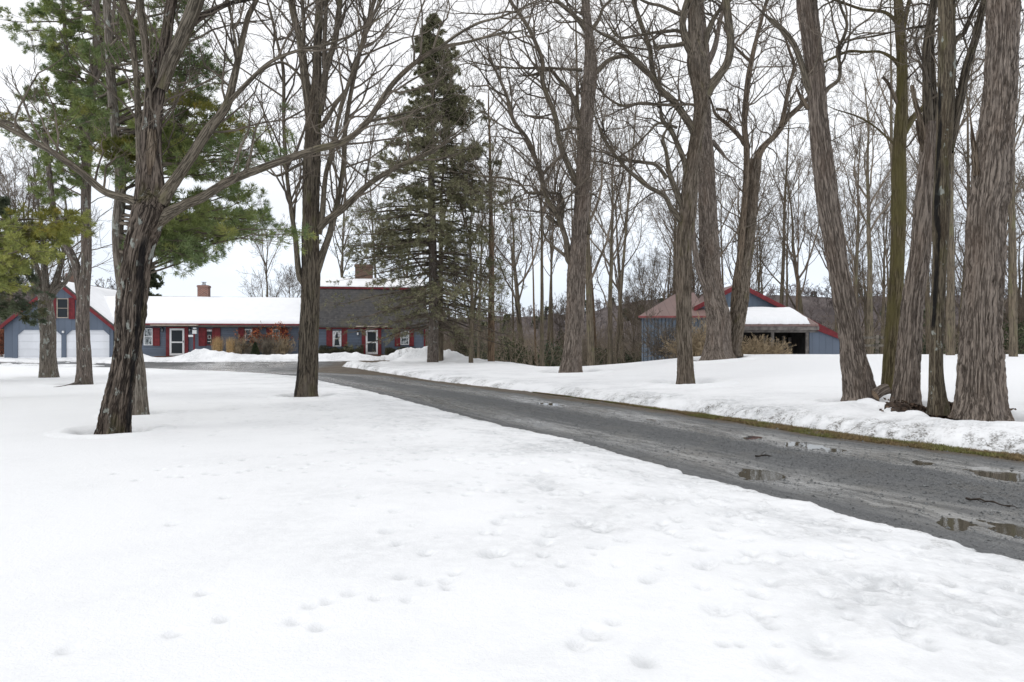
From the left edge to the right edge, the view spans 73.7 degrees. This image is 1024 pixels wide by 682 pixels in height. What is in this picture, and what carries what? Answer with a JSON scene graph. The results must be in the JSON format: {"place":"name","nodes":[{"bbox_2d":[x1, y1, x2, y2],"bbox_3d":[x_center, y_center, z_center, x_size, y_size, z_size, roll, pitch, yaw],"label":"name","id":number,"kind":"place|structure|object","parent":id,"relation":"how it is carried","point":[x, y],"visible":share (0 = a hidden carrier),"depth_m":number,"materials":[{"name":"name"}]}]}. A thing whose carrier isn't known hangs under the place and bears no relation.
{"place":"outdoors","nodes":[
{"label":"outdoors","id":0,"kind":"place"},
{"bbox_2d":[0,286,1007,363],"bbox_3d":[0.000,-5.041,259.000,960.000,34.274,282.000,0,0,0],"label":"hill","id":1,"kind":"structure","parent":0,"point":[805,302],"depth_m":212.41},
{"bbox_2d":[0,285,1020,351],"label":"conifers","id":2,"kind":"object","parent":1,"relation":"on","point":[482,324],"visible":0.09,"depth_m":201.47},
{"bbox_2d":[0,274,1021,365],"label":"wood","id":3,"kind":"object","parent":1,"relation":"on","point":[771,292],"visible":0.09,"depth_m":215.07,"materials":[{"name":"brown plant"}]},
{"bbox_2d":[0,346,1023,681],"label":"snow ground","id":4,"kind":"structure","parent":0,"point":[218,526],"depth_m":4.87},
{"bbox_2d":[0,195,57,327],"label":"drooping spruce","id":5,"kind":"object","parent":4,"relation":"on","point":[9,307],"visible":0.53,"depth_m":24.85,"materials":[{"name":"green plant"}]},
{"bbox_2d":[0,202,97,294],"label":"bright bough pine","id":6,"kind":"object","parent":4,"relation":"on","point":[16,235],"visible":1,"depth_m":16.30,"materials":[{"name":"green plant"}]},
{"bbox_2d":[0,273,116,357],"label":"garage","id":7,"kind":"structure","parent":4,"relation":"on","point":[21,340],"depth_m":48.05,"materials":[{"name":"blue wood"}]},
{"bbox_2d":[18,330,60,357],"bbox_3d":[-33.091,0.560,47.886,2.796,2.681,0.060,0,0,-9],"label":"garage door","id":8,"kind":"structure","parent":7,"relation":"in","point":[28,340],"depth_m":47.77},
{"bbox_2d":[57,298,68,317],"bbox_3d":[-31.594,-2.307,47.992,0.757,1.383,0.060,0,0,-9],"label":"window","id":9,"kind":"structure","parent":7,"relation":"in","point":[62,303],"depth_m":47.99,"materials":[{"name":"white glass"}]},
{"bbox_2d":[67,330,108,356],"bbox_3d":[-30.012,0.560,48.368,2.818,2.681,0.060,0,0,-9],"label":"garage door","id":10,"kind":"structure","parent":7,"relation":"in","point":[99,339],"depth_m":48.42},
{"bbox_2d":[0,106,131,377],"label":"lichen grey maple","id":11,"kind":"object","parent":4,"relation":"on","point":[48,365],"visible":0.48,"depth_m":27.49,"materials":[{"name":"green plant"}]},
{"bbox_2d":[0,0,174,384],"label":"forked white pine","id":12,"kind":"object","parent":4,"relation":"on","point":[50,47],"visible":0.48,"depth_m":22.97,"materials":[{"name":"green plant"}]},
{"bbox_2d":[60,0,318,414],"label":"white pine","id":13,"kind":"object","parent":4,"relation":"on","point":[182,236],"visible":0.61,"depth_m":13.10,"materials":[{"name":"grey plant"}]},
{"bbox_2d":[104,282,300,356],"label":"house wing","id":14,"kind":"structure","parent":4,"relation":"on","point":[171,322],"depth_m":50.69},
{"bbox_2d":[170,328,183,354],"bbox_3d":[-24.377,0.070,49.651,1.005,1.964,0.090,0,0,-9],"label":"storm door","id":15,"kind":"structure","parent":14,"relation":"in","point":[176,334],"depth_m":49.65,"materials":[{"name":"white paint"}]},
{"bbox_2d":[249,333,284,354],"bbox_3d":[-17.619,0.282,49.590,2.789,1.959,2.798,0,0,0],"label":"leafless shrub","id":16,"kind":"object","parent":4,"relation":"on","point":[266,347],"visible":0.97,"depth_m":49.38,"materials":[{"name":"brown plant"}]},
{"bbox_2d":[267,335,295,354],"bbox_3d":[-16.761,0.396,49.883,2.134,1.737,1.667,0,0,0],"label":"leafless shrub","id":17,"kind":"object","parent":4,"relation":"on","point":[283,349],"visible":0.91,"depth_m":49.75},
{"bbox_2d":[0,0,593,434],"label":"old maple tree","id":18,"kind":"object","parent":4,"relation":"on","point":[152,212],"visible":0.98,"depth_m":11.06,"materials":[{"name":"brown plant"}]},
{"bbox_2d":[318,345,363,353],"bbox_3d":[-12.710,0.915,50.794,3.376,1.342,1.079,0,0,-9],"label":"foundation hedge","id":19,"kind":"object","parent":4,"relation":"on","point":[324,349],"visible":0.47,"depth_m":50.61,"materials":[{"name":"green plant"}]},
{"bbox_2d":[196,0,524,396],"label":"dark bark maple","id":20,"kind":"object","parent":4,"relation":"on","point":[308,273],"visible":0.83,"depth_m":17.86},
{"bbox_2d":[318,264,426,355],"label":"shingled main house","id":21,"kind":"structure","parent":4,"relation":"on","point":[337,316],"depth_m":52.27,"materials":[{"name":"grey wood"}]},
{"bbox_2d":[366,330,377,353],"bbox_3d":[-10.642,0.082,51.823,0.895,1.826,0.050,0,0,-9],"label":"storm door","id":22,"kind":"structure","parent":21,"relation":"in","point":[371,336],"depth_m":51.80,"materials":[{"name":"white paint"}]},
{"bbox_2d":[319,13,530,361],"bbox_3d":[-4.958,-9.012,40.785,12.422,21.459,13.448,0,0,0],"label":"norway spruce","id":23,"kind":"object","parent":4,"relation":"on","point":[389,242],"visible":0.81,"depth_m":39.76,"materials":[{"name":"green plant"}]},
{"bbox_2d":[0,360,1023,560],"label":"gravel drive","id":24,"kind":"structure","parent":4,"relation":"on","point":[335,372],"depth_m":9.65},
{"bbox_2d":[539,403,1023,538],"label":"puddle water","id":25,"kind":"structure","parent":24,"relation":"on","point":[959,524],"depth_m":8.32,"materials":[{"name":"grey liquid"}]},
{"bbox_2d":[430,0,713,372],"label":"furrowed locust tree","id":26,"kind":"object","parent":4,"relation":"on","point":[574,252],"visible":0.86,"depth_m":27.74,"materials":[{"name":"grey plant"}]},
{"bbox_2d":[523,17,671,365],"bbox_3d":[3.809,-7.836,33.658,6.068,19.867,9.278,0,0,-15],"label":"forked wood tree","id":27,"kind":"object","parent":4,"relation":"on","point":[590,332],"visible":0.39,"depth_m":34.33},
{"bbox_2d":[598,297,703,363],"bbox_3d":[8.134,-0.467,38.085,4.609,3.998,5.575,0,0,-44],"label":"wild brush","id":28,"kind":"object","parent":4,"relation":"on","point":[657,342],"visible":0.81,"depth_m":37.81,"materials":[{"name":"brown plant"}]},
{"bbox_2d":[520,0,785,383],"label":"forked locust tree","id":29,"kind":"object","parent":4,"relation":"on","point":[695,45],"visible":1,"depth_m":20.44,"materials":[{"name":"brown plant"}]},
{"bbox_2d":[659,326,705,358],"bbox_3d":[9.876,0.345,37.288,3.315,2.606,3.439,0,0,38],"label":"wild brush","id":30,"kind":"object","parent":4,"relation":"on","point":[697,349],"visible":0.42,"depth_m":36.84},
{"bbox_2d":[649,311,747,359],"bbox_3d":[10.490,0.058,38.800,5.671,3.386,4.774,0,0,0],"label":"wild brush","id":31,"kind":"object","parent":4,"relation":"on","point":[701,330],"visible":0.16,"depth_m":38.47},
{"bbox_2d":[653,0,750,360],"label":"huge locust tree","id":32,"kind":"object","parent":4,"relation":"on","point":[718,343],"visible":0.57,"depth_m":29.48,"materials":[{"name":"grey plant"}]},
{"bbox_2d":[681,0,851,356],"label":"dead topped locust","id":33,"kind":"object","parent":4,"relation":"on","point":[740,292],"visible":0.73,"depth_m":30.00,"materials":[{"name":"brown plant"}]},
{"bbox_2d":[737,0,923,401],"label":"leaning locust tree","id":34,"kind":"object","parent":4,"relation":"on","point":[858,382],"visible":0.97,"depth_m":14.04,"materials":[{"name":"grey plant"}]},
{"bbox_2d":[748,0,984,393],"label":"moss covered tree","id":35,"kind":"object","parent":4,"relation":"on","point":[903,123],"visible":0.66,"depth_m":14.81,"materials":[{"name":"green plant"}]},
{"bbox_2d":[871,383,891,399],"bbox_3d":[7.352,1.008,13.601,0.364,0.328,0.226,0,0,0],"label":"cut log","id":36,"kind":"object","parent":4,"relation":"on","point":[879,392],"visible":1,"depth_m":13.52,"materials":[{"name":"wood"}]},
{"bbox_2d":[783,0,1023,404],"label":"broad locust tree","id":37,"kind":"object","parent":4,"relation":"on","point":[906,385],"visible":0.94,"depth_m":13.37,"materials":[{"name":"grey plant"}]},
{"bbox_2d":[884,401,957,419],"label":"bare soil","id":38,"kind":"structure","parent":4,"relation":"on","point":[897,408],"depth_m":12.76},
{"bbox_2d":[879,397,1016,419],"bbox_3d":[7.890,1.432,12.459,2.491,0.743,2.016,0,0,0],"label":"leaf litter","id":39,"kind":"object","parent":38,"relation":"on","point":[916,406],"visible":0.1,"depth_m":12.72,"materials":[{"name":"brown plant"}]},
{"bbox_2d":[894,0,985,354],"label":"slim wood tree","id":40,"kind":"object","parent":4,"relation":"on","point":[950,321],"visible":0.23,"depth_m":31.39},
{"bbox_2d":[897,0,1023,415],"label":"black stained tree","id":41,"kind":"object","parent":4,"relation":"on","point":[950,105],"visible":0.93,"depth_m":12.21,"materials":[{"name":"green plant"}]},
{"bbox_2d":[945,0,1021,421],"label":"great furrowed tree","id":42,"kind":"object","parent":4,"relation":"on","point":[981,391],"visible":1,"depth_m":11.29,"materials":[{"name":"grey plant"}]},
{"bbox_2d":[964,0,1023,356],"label":"slim wood tree","id":43,"kind":"object","parent":4,"relation":"on","point":[1013,331],"visible":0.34,"depth_m":29.43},
{"bbox_2d":[0,0,1023,317],"label":"sky","id":44,"kind":"structure","parent":0,"point":[223,278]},
{"bbox_2d":[380,391,1023,558],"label":"loose gravel","id":45,"kind":"structure","parent":0,"point":[829,458],"depth_m":9.36,"materials":[{"name":"gravel"}]},
{"bbox_2d":[533,391,1023,461],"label":"verge grass","id":46,"kind":"structure","parent":0,"point":[925,445],"depth_m":11.42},
{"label":"forest floor","id":47,"kind":"structure","parent":0,"visible":0},
{"bbox_2d":[0,139,41,316],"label":"spreading wood tree","id":48,"kind":"object","parent":47,"relation":"on","point":[8,185],"visible":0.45,"depth_m":61.53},
{"bbox_2d":[4,150,95,298],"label":"spreading wood tree","id":49,"kind":"object","parent":47,"relation":"on","point":[50,276],"visible":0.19,"depth_m":64.27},
{"bbox_2d":[149,260,164,295],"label":"conifer","id":50,"kind":"object","parent":47,"relation":"on","point":[154,283],"visible":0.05,"depth_m":66.28,"materials":[{"name":"green plant"}]},
{"bbox_2d":[237,199,296,296],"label":"spreading wood tree","id":51,"kind":"object","parent":47,"relation":"on","point":[261,246],"visible":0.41,"depth_m":74.51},
{"bbox_2d":[267,264,300,296],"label":"brushy wood tree","id":52,"kind":"object","parent":47,"relation":"on","point":[289,282],"visible":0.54,"depth_m":69.90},
{"bbox_2d":[319,125,372,277],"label":"slim wood tree","id":53,"kind":"object","parent":47,"relation":"on","point":[341,264],"visible":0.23,"depth_m":66.86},
{"bbox_2d":[345,113,393,277],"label":"slim wood tree","id":54,"kind":"object","parent":47,"relation":"on","point":[365,221],"visible":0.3,"depth_m":63.23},
{"bbox_2d":[348,38,502,360],"bbox_3d":[-5.520,-8.817,44.905,10.255,21.958,6.706,0,0,-2],"label":"forked wood tree","id":55,"kind":"object","parent":47,"relation":"on","point":[441,348],"visible":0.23,"depth_m":44.37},
{"bbox_2d":[435,137,524,362],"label":"spreading wood tree","id":56,"kind":"object","parent":47,"relation":"on","point":[472,304],"visible":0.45,"depth_m":40.11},
{"bbox_2d":[448,129,514,357],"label":"slim wood tree","id":57,"kind":"object","parent":47,"relation":"on","point":[478,340],"visible":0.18,"depth_m":51.55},
{"bbox_2d":[453,67,525,360],"bbox_3d":[-1.265,-8.457,44.119,6.275,21.226,6.558,0,0,-25],"label":"slim wood tree","id":58,"kind":"object","parent":47,"relation":"on","point":[491,351],"visible":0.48,"depth_m":43.41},
{"bbox_2d":[494,254,523,346],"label":"spreading wood tree","id":59,"kind":"object","parent":47,"relation":"on","point":[500,315],"visible":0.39,"depth_m":76.97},
{"bbox_2d":[499,164,524,346],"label":"slim wood tree","id":60,"kind":"object","parent":47,"relation":"on","point":[511,266],"visible":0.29,"depth_m":75.72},
{"bbox_2d":[496,336,533,365],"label":"wood evergreen","id":61,"kind":"object","parent":47,"relation":"on","point":[508,351],"visible":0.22,"depth_m":59.69,"materials":[{"name":"green plant"}]},
{"bbox_2d":[469,146,566,357],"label":"forked wood tree","id":62,"kind":"object","parent":47,"relation":"on","point":[517,296],"visible":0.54,"depth_m":62.06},
{"bbox_2d":[510,140,543,364],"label":"slim wood tree","id":63,"kind":"object","parent":47,"relation":"on","point":[531,241],"visible":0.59,"depth_m":59.71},
{"bbox_2d":[487,52,582,365],"bbox_3d":[2.101,-8.179,45.759,6.788,22.076,5.337,0,0,44],"label":"slim wood tree","id":64,"kind":"object","parent":47,"relation":"on","point":[541,304],"visible":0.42,"depth_m":45.93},
{"bbox_2d":[525,172,568,350],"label":"slim wood tree","id":65,"kind":"object","parent":47,"relation":"on","point":[551,319],"visible":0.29,"depth_m":72.30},
{"bbox_2d":[534,340,562,365],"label":"wood evergreen","id":66,"kind":"object","parent":47,"relation":"on","point":[555,354],"visible":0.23,"depth_m":58.60,"materials":[{"name":"green plant"}]},
{"bbox_2d":[529,86,575,352],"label":"slim wood tree","id":67,"kind":"object","parent":47,"relation":"on","point":[550,286],"visible":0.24,"depth_m":62.74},
{"bbox_2d":[551,291,584,346],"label":"brushy wood tree","id":68,"kind":"object","parent":47,"relation":"on","point":[561,311],"visible":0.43,"depth_m":64.93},
{"bbox_2d":[535,118,609,248],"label":"slim wood tree","id":69,"kind":"object","parent":47,"relation":"on","point":[571,218],"visible":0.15,"depth_m":54.86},
{"bbox_2d":[531,0,625,365],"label":"slim wood tree","id":70,"kind":"object","parent":47,"relation":"on","point":[576,51],"visible":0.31,"depth_m":46.14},
{"bbox_2d":[567,148,609,353],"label":"slim wood tree","id":71,"kind":"object","parent":47,"relation":"on","point":[593,306],"visible":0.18,"depth_m":68.14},
{"bbox_2d":[535,75,672,364],"bbox_3d":[6.524,-6.912,47.800,9.384,21.326,7.408,0,0,-23],"label":"slim wood tree","id":72,"kind":"object","parent":47,"relation":"on","point":[610,318],"visible":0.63,"depth_m":47.73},
{"bbox_2d":[564,139,656,363],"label":"forked wood tree","id":73,"kind":"object","parent":47,"relation":"on","point":[618,276],"visible":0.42,"depth_m":58.71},
{"bbox_2d":[612,287,655,354],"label":"brushy wood tree","id":74,"kind":"object","parent":47,"relation":"on","point":[625,296],"visible":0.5,"depth_m":80.25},
{"bbox_2d":[598,0,677,363],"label":"slim wood tree","id":75,"kind":"object","parent":47,"relation":"on","point":[621,283],"visible":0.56,"depth_m":51.35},
{"bbox_2d":[622,259,663,336],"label":"brushy wood tree","id":76,"kind":"object","parent":47,"relation":"on","point":[642,291],"visible":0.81,"depth_m":58.86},
{"bbox_2d":[626,236,666,327],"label":"spreading wood tree","id":77,"kind":"object","parent":47,"relation":"on","point":[654,270],"visible":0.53,"depth_m":65.99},
{"bbox_2d":[624,217,676,307],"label":"forked wood tree","id":78,"kind":"object","parent":47,"relation":"on","point":[664,290],"visible":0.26,"depth_m":69.79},
{"bbox_2d":[640,116,697,293],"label":"slim wood tree","id":79,"kind":"object","parent":47,"relation":"on","point":[677,173],"visible":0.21,"depth_m":68.36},
{"bbox_2d":[626,156,722,299],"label":"spreading wood tree","id":80,"kind":"object","parent":47,"relation":"on","point":[674,234],"visible":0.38,"depth_m":53.96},
{"bbox_2d":[643,192,766,296],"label":"forked wood tree","id":81,"kind":"object","parent":47,"relation":"on","point":[673,246],"visible":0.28,"depth_m":61.20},
{"bbox_2d":[426,321,1007,364],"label":"valley wood","id":82,"kind":"object","parent":47,"relation":"on","point":[532,349],"visible":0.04,"depth_m":91.01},
{"bbox_2d":[665,104,780,255],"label":"slim wood tree","id":83,"kind":"object","parent":47,"relation":"on","point":[735,193],"visible":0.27,"depth_m":56.63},
{"bbox_2d":[425,307,1023,365],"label":"undergrowth","id":84,"kind":"object","parent":47,"relation":"on","point":[552,348],"visible":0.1,"depth_m":53.64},
{"bbox_2d":[715,127,737,287],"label":"slim wood tree","id":85,"kind":"object","parent":47,"relation":"on","point":[720,192],"visible":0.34,"depth_m":76.97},
{"bbox_2d":[638,285,839,360],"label":"barn","id":86,"kind":"structure","parent":47,"relation":"on","point":[768,316],"depth_m":45.04,"materials":[{"name":"wood"}]},
{"bbox_2d":[717,170,791,279],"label":"slim wood tree","id":87,"kind":"object","parent":47,"relation":"on","point":[724,257],"visible":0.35,"depth_m":73.25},
{"bbox_2d":[717,90,797,240],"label":"slim wood tree","id":88,"kind":"object","parent":47,"relation":"on","point":[738,210],"visible":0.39,"depth_m":62.81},
{"bbox_2d":[729,200,788,292],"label":"forked wood tree","id":89,"kind":"object","parent":47,"relation":"on","point":[759,289],"visible":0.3,"depth_m":79.71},
{"bbox_2d":[752,188,778,293],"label":"slim wood tree","id":90,"kind":"object","parent":47,"relation":"on","point":[760,256],"visible":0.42,"depth_m":71.77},
{"bbox_2d":[741,332,790,353],"bbox_3d":[14.797,0.865,41.430,4.008,2.827,3.399,0,0,27],"label":"wild brush","id":91,"kind":"object","parent":47,"relation":"on","point":[747,348],"visible":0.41,"depth_m":40.85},
{"bbox_2d":[741,337,795,353],"bbox_3d":[15.360,1.072,41.002,3.622,2.752,3.145,0,0,0],"label":"wild brush","id":92,"kind":"object","parent":47,"relation":"on","point":[768,350],"visible":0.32,"depth_m":40.75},
{"bbox_2d":[750,35,812,304],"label":"slim wood tree","id":93,"kind":"object","parent":47,"relation":"on","point":[792,161],"visible":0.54,"depth_m":61.24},
{"bbox_2d":[762,140,811,306],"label":"slim wood tree","id":94,"kind":"object","parent":47,"relation":"on","point":[787,263],"visible":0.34,"depth_m":69.08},
{"bbox_2d":[731,124,849,314],"bbox_3d":[23.818,-7.674,58.037,8.855,23.795,12.264,-5,-1,39],"label":"forked wood tree","id":95,"kind":"object","parent":47,"relation":"on","point":[794,262],"visible":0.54,"depth_m":59.01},
{"bbox_2d":[771,134,814,310],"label":"slim wood tree","id":96,"kind":"object","parent":47,"relation":"on","point":[797,226],"visible":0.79,"depth_m":57.77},
{"bbox_2d":[802,142,852,256],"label":"slim wood tree","id":97,"kind":"object","parent":47,"relation":"on","point":[837,158],"visible":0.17,"depth_m":66.14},
{"bbox_2d":[785,136,890,332],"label":"slim wood tree","id":98,"kind":"object","parent":47,"relation":"on","point":[822,247],"visible":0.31,"depth_m":54.65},
{"bbox_2d":[818,260,885,340],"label":"spreading wood tree","id":99,"kind":"object","parent":47,"relation":"on","point":[861,297],"visible":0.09,"depth_m":78.75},
{"bbox_2d":[815,47,891,300],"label":"forked wood tree","id":100,"kind":"object","parent":47,"relation":"on","point":[857,236],"visible":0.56,"depth_m":48.03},
{"bbox_2d":[794,45,919,353],"bbox_3d":[21.324,-7.952,39.993,8.570,20.069,6.738,0,0,-25],"label":"slim wood tree","id":101,"kind":"object","parent":47,"relation":"on","point":[867,219],"visible":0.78,"depth_m":39.93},
{"bbox_2d":[842,194,886,327],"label":"forked wood tree","id":102,"kind":"object","parent":47,"relation":"on","point":[860,273],"visible":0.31,"depth_m":65.76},
{"bbox_2d":[846,219,886,352],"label":"forked wood tree","id":103,"kind":"object","parent":47,"relation":"on","point":[865,320],"visible":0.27,"depth_m":67.69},
{"bbox_2d":[846,148,919,353],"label":"forked wood tree","id":104,"kind":"object","parent":47,"relation":"on","point":[882,320],"visible":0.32,"depth_m":51.18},
{"bbox_2d":[841,0,926,171],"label":"slim wood tree","id":105,"kind":"object","parent":47,"relation":"on","point":[891,107],"visible":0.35,"depth_m":46.88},
{"bbox_2d":[858,167,931,307],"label":"spreading wood tree","id":106,"kind":"object","parent":47,"relation":"on","point":[885,215],"visible":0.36,"depth_m":49.42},
{"bbox_2d":[878,0,958,353],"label":"slim wood tree","id":107,"kind":"object","parent":47,"relation":"on","point":[927,309],"visible":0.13,"depth_m":53.59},
{"bbox_2d":[870,48,984,217],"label":"slim wood tree","id":108,"kind":"object","parent":47,"relation":"on","point":[910,166],"visible":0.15,"depth_m":53.78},
{"bbox_2d":[946,205,965,311],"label":"forked wood tree","id":109,"kind":"object","parent":47,"relation":"on","point":[959,284],"visible":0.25,"depth_m":69.61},
{"bbox_2d":[922,29,1021,216],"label":"slim wood tree","id":110,"kind":"object","parent":47,"relation":"on","point":[968,164],"visible":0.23,"depth_m":54.06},
{"bbox_2d":[954,166,1019,353],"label":"slim wood tree","id":111,"kind":"object","parent":47,"relation":"on","point":[961,249],"visible":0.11,"depth_m":58.13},
{"bbox_2d":[954,71,1023,247],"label":"slim wood tree","id":112,"kind":"object","parent":47,"relation":"on","point":[1018,188],"visible":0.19,"depth_m":51.34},
{"bbox_2d":[975,98,1023,351],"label":"slim wood tree","id":113,"kind":"object","parent":47,"relation":"on","point":[1022,297],"visible":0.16,"depth_m":67.65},
{"bbox_2d":[1003,318,1023,353],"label":"wood evergreen","id":114,"kind":"object","parent":47,"relation":"on","point":[1006,336],"visible":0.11,"depth_m":51.87,"materials":[{"name":"green plant"}]},
{"bbox_2d":[1005,206,1023,334],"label":"forked wood tree","id":115,"kind":"object","parent":47,"relation":"on","point":[1019,276],"visible":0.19,"depth_m":69.21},
{"bbox_2d":[1006,123,1023,350],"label":"slim wood tree","id":116,"kind":"object","parent":47,"relation":"on","point":[1019,216],"visible":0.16,"depth_m":55.80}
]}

